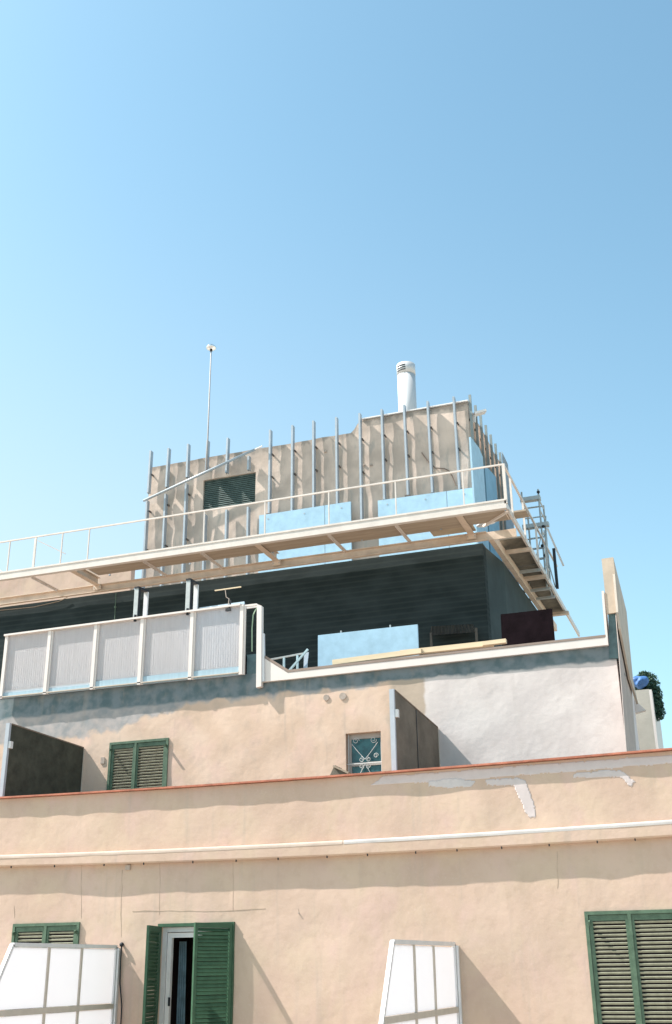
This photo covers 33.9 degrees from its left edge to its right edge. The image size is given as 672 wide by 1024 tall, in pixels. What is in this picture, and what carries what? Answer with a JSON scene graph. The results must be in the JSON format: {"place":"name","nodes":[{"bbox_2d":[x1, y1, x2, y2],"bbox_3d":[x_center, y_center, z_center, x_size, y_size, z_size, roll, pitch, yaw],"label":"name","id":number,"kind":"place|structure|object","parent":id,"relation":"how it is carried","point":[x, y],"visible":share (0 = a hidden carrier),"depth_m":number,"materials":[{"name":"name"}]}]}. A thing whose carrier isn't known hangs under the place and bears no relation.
{"place":"outdoors","nodes":[
{"label":"outdoors","id":0,"kind":"place"},
{"bbox_2d":[0,0,671,747],"label":"sky","id":1,"kind":"structure","parent":0,"point":[325,196],"materials":[{"name":"blue"}]},
{"label":"ground","id":2,"kind":"structure","parent":0,"visible":0},
{"bbox_2d":[0,543,671,1023],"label":"apartment building","id":3,"kind":"structure","parent":2,"relation":"on","point":[222,851],"depth_m":17.05,"materials":[{"name":"beige paint"}]},
{"bbox_2d":[4,922,79,1016],"bbox_3d":[-4.589,7.243,17.195,1.228,1.553,0.207,-8,-24,18],"label":"window","id":4,"kind":"structure","parent":3,"relation":"in","point":[56,933],"depth_m":17.43,"materials":[{"name":"green wood"}]},
{"bbox_2d":[0,723,84,796],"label":"terrace divider","id":5,"kind":"object","parent":3,"relation":"on","point":[35,762],"visible":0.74,"depth_m":19.80,"materials":[{"name":"concrete"}]},
{"bbox_2d":[0,943,120,1023],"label":"frosted divider","id":6,"kind":"object","parent":3,"relation":"attached to","point":[67,977],"visible":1,"depth_m":15.43,"materials":[{"name":"white glass"}]},
{"bbox_2d":[119,942,123,1023],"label":"hanging cable","id":7,"kind":"object","parent":3,"relation":"hanging from","point":[121,944],"visible":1,"depth_m":16.70,"materials":[{"name":"black metal"}]},
{"bbox_2d":[0,603,245,698],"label":"windbreak screen","id":8,"kind":"object","parent":3,"relation":"attached to","point":[203,643],"visible":1,"depth_m":21.26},
{"bbox_2d":[133,586,148,621],"bbox_3d":[-3.895,1.912,21.732,0.272,0.864,0.424,-8,-24,18],"label":"steel bracket","id":9,"kind":"object","parent":8,"relation":"attached to","point":[137,595],"visible":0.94,"depth_m":21.73,"materials":[{"name":"grey metal"}]},
{"bbox_2d":[185,578,198,614],"bbox_3d":[-2.829,1.716,21.394,0.272,0.818,0.419,-8,-24,18],"label":"steel bracket","id":10,"kind":"object","parent":8,"relation":"attached to","point":[188,599],"visible":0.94,"depth_m":21.38,"materials":[{"name":"white metal"}]},
{"bbox_2d":[215,586,240,611],"bbox_3d":[-2.040,1.655,20.883,0.604,0.470,0.070,-8,-24,18],"label":"tv aerial","id":11,"kind":"object","parent":8,"relation":"attached to","point":[229,608],"visible":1,"depth_m":20.92,"materials":[{"name":"metal"}]},
{"bbox_2d":[106,738,168,789],"bbox_3d":[-3.670,4.848,20.342,1.241,1.261,0.207,-8,-24,18],"label":"shutter","id":12,"kind":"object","parent":3,"relation":"in","point":[136,764],"depth_m":20.44,"materials":[{"name":"green wood"}]},
{"bbox_2d":[142,922,234,1023],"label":"balcony door","id":13,"kind":"structure","parent":3,"relation":"in","point":[212,994],"depth_m":16.17,"materials":[{"name":"white paint"}]},
{"bbox_2d":[199,601,244,678],"bbox_3d":[-2.205,2.974,20.920,0.966,2.544,0.040,-8,-24,18],"label":"pale board","id":14,"kind":"object","parent":3,"relation":"attached to","point":[243,602],"visible":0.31,"depth_m":21.34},
{"bbox_2d":[245,656,246,673],"bbox_3d":[-1.651,2.844,20.534,0.256,0.340,0.199,-8,-24,18],"label":"black sack","id":15,"kind":"object","parent":3,"relation":"on","point":[245,664],"visible":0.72,"depth_m":20.45,"materials":[{"name":"black plastic"}]},
{"bbox_2d":[246,603,264,688],"bbox_3d":[-1.506,2.498,20.557,0.537,1.679,0.385,-8,-24,18],"label":"drainpipe","id":16,"kind":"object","parent":3,"relation":"on","point":[260,659],"depth_m":20.34,"materials":[{"name":"white plastic"}]},
{"bbox_2d":[271,649,308,669],"bbox_3d":[-0.877,3.392,20.724,0.817,1.590,0.136,-8,-24,18],"label":"metal trestle","id":17,"kind":"object","parent":3,"relation":"on","point":[305,653],"visible":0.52,"depth_m":20.88,"materials":[{"name":"metal"}]},
{"bbox_2d":[0,463,579,636],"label":"steel walkway","id":18,"kind":"structure","parent":3,"relation":"on","point":[78,568],"depth_m":26.38,"materials":[{"name":"beige metal"}]},
{"bbox_2d":[89,553,207,574],"bbox_3d":[-4.588,1.260,27.031,3.154,0.035,0.560,-8,-24,18],"label":"deck board","id":19,"kind":"object","parent":18,"relation":"on","point":[155,563],"visible":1,"depth_m":27.05,"materials":[{"name":"brown wood"}]},
{"bbox_2d":[205,535,333,559],"bbox_3d":[-1.566,0.823,26.064,3.221,0.035,0.600,-8,-24,18],"label":"deck board","id":20,"kind":"object","parent":18,"relation":"on","point":[274,547],"visible":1,"depth_m":26.06,"materials":[{"name":"brown wood"}]},
{"bbox_2d":[332,517,461,543],"bbox_3d":[1.411,0.399,25.127,3.050,0.035,0.710,-8,-24,18],"label":"deck board","id":21,"kind":"object","parent":18,"relation":"on","point":[407,529],"visible":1,"depth_m":25.14,"materials":[{"name":"brown wood"}]},
{"bbox_2d":[431,525,475,535],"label":"loose board","id":22,"kind":"object","parent":21,"relation":"on","point":[448,531],"visible":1,"depth_m":25.33,"materials":[{"name":"brown wood"}]},
{"bbox_2d":[476,522,494,527],"bbox_3d":[3.480,0.259,25.431,0.239,0.099,0.579,17,-28,-36],"label":"white rag","id":23,"kind":"object","parent":18,"relation":"on","point":[479,525],"visible":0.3,"depth_m":25.47,"materials":[{"name":"fabric"}]},
{"bbox_2d":[463,510,508,524],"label":"deck board","id":24,"kind":"object","parent":18,"relation":"on","point":[479,518],"visible":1,"depth_m":24.47,"materials":[{"name":"brown wood"}]},
{"bbox_2d":[498,536,535,565],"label":"deck board","id":25,"kind":"object","parent":18,"relation":"on","point":[523,558],"visible":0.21,"depth_m":26.82,"materials":[{"name":"brown wood"}]},
{"bbox_2d":[507,509,528,519],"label":"loose board","id":26,"kind":"object","parent":18,"relation":"on","point":[523,513],"visible":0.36,"depth_m":24.80,"materials":[{"name":"brown wood"}]},
{"bbox_2d":[517,564,548,588],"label":"deck board","id":27,"kind":"object","parent":18,"relation":"on","point":[537,583],"visible":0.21,"depth_m":28.40,"materials":[{"name":"brown wood"}]},
{"bbox_2d":[520,489,554,600],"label":"scaffold tower","id":28,"kind":"structure","parent":18,"relation":"on","point":[540,524],"depth_m":29.47,"materials":[{"name":"metal"}]},
{"bbox_2d":[535,590,562,611],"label":"deck board","id":29,"kind":"object","parent":18,"relation":"on","point":[553,604],"visible":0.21,"depth_m":30.53,"materials":[{"name":"brown wood"}]},
{"bbox_2d":[543,528,563,588],"bbox_3d":[5.625,1.178,28.338,0.450,1.665,0.070,-8,-24,18],"label":"black post","id":30,"kind":"object","parent":18,"relation":"attached to","point":[556,584],"visible":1,"depth_m":28.29,"materials":[{"name":"metal"}]},
{"bbox_2d":[141,394,508,587],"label":"rooftop block","id":31,"kind":"structure","parent":3,"relation":"on","point":[428,439],"depth_m":29.39,"materials":[{"name":"white paint"}]},
{"bbox_2d":[205,344,215,469],"bbox_3d":[-3.581,-3.002,31.091,0.300,3.975,0.300,-8,-24,18],"label":"antenna mast","id":32,"kind":"object","parent":31,"relation":"on","point":[210,347],"visible":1,"depth_m":31.19,"materials":[{"name":"white metal"}]},
{"bbox_2d":[258,501,351,572],"bbox_3d":[-0.810,0.827,28.423,2.562,1.975,0.056,-8,-24,18],"label":"foam board","id":33,"kind":"object","parent":31,"relation":"attached to","point":[301,518],"visible":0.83,"depth_m":28.53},
{"bbox_2d":[397,361,416,410],"bbox_3d":[2.009,-2.856,30.930,0.532,2.873,0.548,-8,-24,18],"label":"chimney flue","id":34,"kind":"object","parent":31,"relation":"on","point":[406,379],"visible":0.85,"depth_m":31.01,"materials":[{"name":"metal"}]},
{"bbox_2d":[378,488,475,556],"bbox_3d":[2.259,0.412,27.394,2.500,1.885,0.056,-8,-24,18],"label":"foam board","id":35,"kind":"object","parent":31,"relation":"attached to","point":[407,504],"visible":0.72,"depth_m":27.56,"materials":[{"name":"blue plastic"}]},
{"bbox_2d":[469,437,488,549],"bbox_3d":[3.585,-0.352,27.555,0.045,3.030,1.376,-8,-24,18],"label":"foam board","id":36,"kind":"object","parent":31,"relation":"attached to","point":[477,477],"visible":0.65,"depth_m":27.56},
{"bbox_2d":[484,468,501,560],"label":"foam board","id":37,"kind":"object","parent":31,"relation":"attached to","point":[490,485],"visible":0.47,"depth_m":28.96,"materials":[{"name":"plastic"}]},
{"bbox_2d":[330,765,351,774],"bbox_3d":[0.056,4.909,17.913,0.480,1.517,0.410,-8,-24,18],"label":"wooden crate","id":38,"kind":"object","parent":3,"relation":"on","point":[336,770],"visible":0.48,"depth_m":18.01,"materials":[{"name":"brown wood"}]},
{"bbox_2d":[347,731,381,773],"bbox_3d":[0.509,4.338,19.042,0.646,1.026,0.113,-8,-24,18],"label":"grille window","id":39,"kind":"structure","parent":3,"relation":"in","point":[364,750],"depth_m":19.13,"materials":[{"name":"blue glass"}]},
{"bbox_2d":[318,624,418,665],"bbox_3d":[0.622,3.339,21.395,2.089,2.167,0.050,-8,-24,18],"label":"foam board","id":40,"kind":"object","parent":3,"relation":"on","point":[331,647],"visible":0.36,"depth_m":21.69,"materials":[{"name":"blue plastic"}]},
{"bbox_2d":[332,648,422,664],"bbox_3d":[0.732,2.599,19.742,1.671,0.136,0.100,-8,-24,18],"label":"timber plank","id":41,"kind":"object","parent":3,"relation":"on","point":[402,653],"visible":0.93,"depth_m":19.68,"materials":[{"name":"beige wood"}]},
{"bbox_2d":[389,689,439,770],"bbox_3d":[1.298,4.231,17.544,0.128,2.461,1.972,-10,-24,22],"label":"terrace divider","id":42,"kind":"object","parent":3,"relation":"on","point":[414,732],"visible":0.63,"depth_m":17.50,"materials":[{"name":"concrete"}]},
{"bbox_2d":[379,939,462,1023],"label":"frosted divider","id":43,"kind":"object","parent":3,"relation":"attached to","point":[418,979],"visible":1,"depth_m":13.59,"materials":[{"name":"white glass"}]},
{"bbox_2d":[400,641,493,653],"bbox_3d":[1.948,2.405,19.416,1.675,0.096,0.100,-8,-24,18],"label":"timber plank","id":44,"kind":"object","parent":3,"relation":"on","point":[453,647],"visible":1,"depth_m":19.33,"materials":[{"name":"beige wood"}]},
{"bbox_2d":[430,624,478,653],"bbox_3d":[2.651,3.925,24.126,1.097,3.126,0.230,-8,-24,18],"label":"table","id":45,"kind":"object","parent":3,"relation":"on","point":[451,629],"visible":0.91,"depth_m":24.65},
{"bbox_2d":[482,638,506,645],"bbox_3d":[2.747,2.263,19.093,0.414,0.077,0.100,-8,-24,18],"label":"timber plank","id":46,"kind":"object","parent":3,"relation":"on","point":[495,642],"visible":1,"depth_m":19.05,"materials":[{"name":"beige wood"}]},
{"bbox_2d":[502,453,518,583],"bbox_3d":[4.673,0.182,29.708,0.248,4.063,0.030,-8,-24,18],"label":"grey sheet","id":47,"kind":"object","parent":3,"relation":"on","point":[509,524],"visible":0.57,"depth_m":29.94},
{"bbox_2d":[501,609,554,645],"bbox_3d":[3.740,3.093,21.226,1.066,2.423,0.100,-8,-24,18],"label":"black hoarding","id":48,"kind":"object","parent":3,"relation":"on","point":[528,627],"visible":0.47,"depth_m":21.51,"materials":[{"name":"black wood"}]},
{"bbox_2d":[584,909,671,1023],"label":"window shutters","id":49,"kind":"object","parent":3,"relation":"in","point":[630,952],"depth_m":14.46,"materials":[{"name":"green wood"}]},
{"bbox_2d":[633,689,663,749],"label":"stair wall","id":50,"kind":"structure","parent":3,"relation":"attached to","point":[649,730],"depth_m":20.91,"materials":[{"name":"white paint"}]},
{"bbox_2d":[633,676,648,688],"bbox_3d":[5.884,3.294,21.340,0.350,0.262,0.322,-8,-24,18],"label":"tarp bundle","id":51,"kind":"object","parent":50,"relation":"on","point":[641,682],"visible":0.85,"depth_m":21.26,"materials":[{"name":"blue plastic"}]},
{"bbox_2d":[635,670,665,721],"bbox_3d":[6.076,3.577,21.437,0.523,1.042,0.543,11,-25,-26],"label":"roof shrub","id":52,"kind":"object","parent":50,"relation":"on","point":[653,683],"visible":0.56,"depth_m":21.32,"materials":[{"name":"green plant"}]}
]}

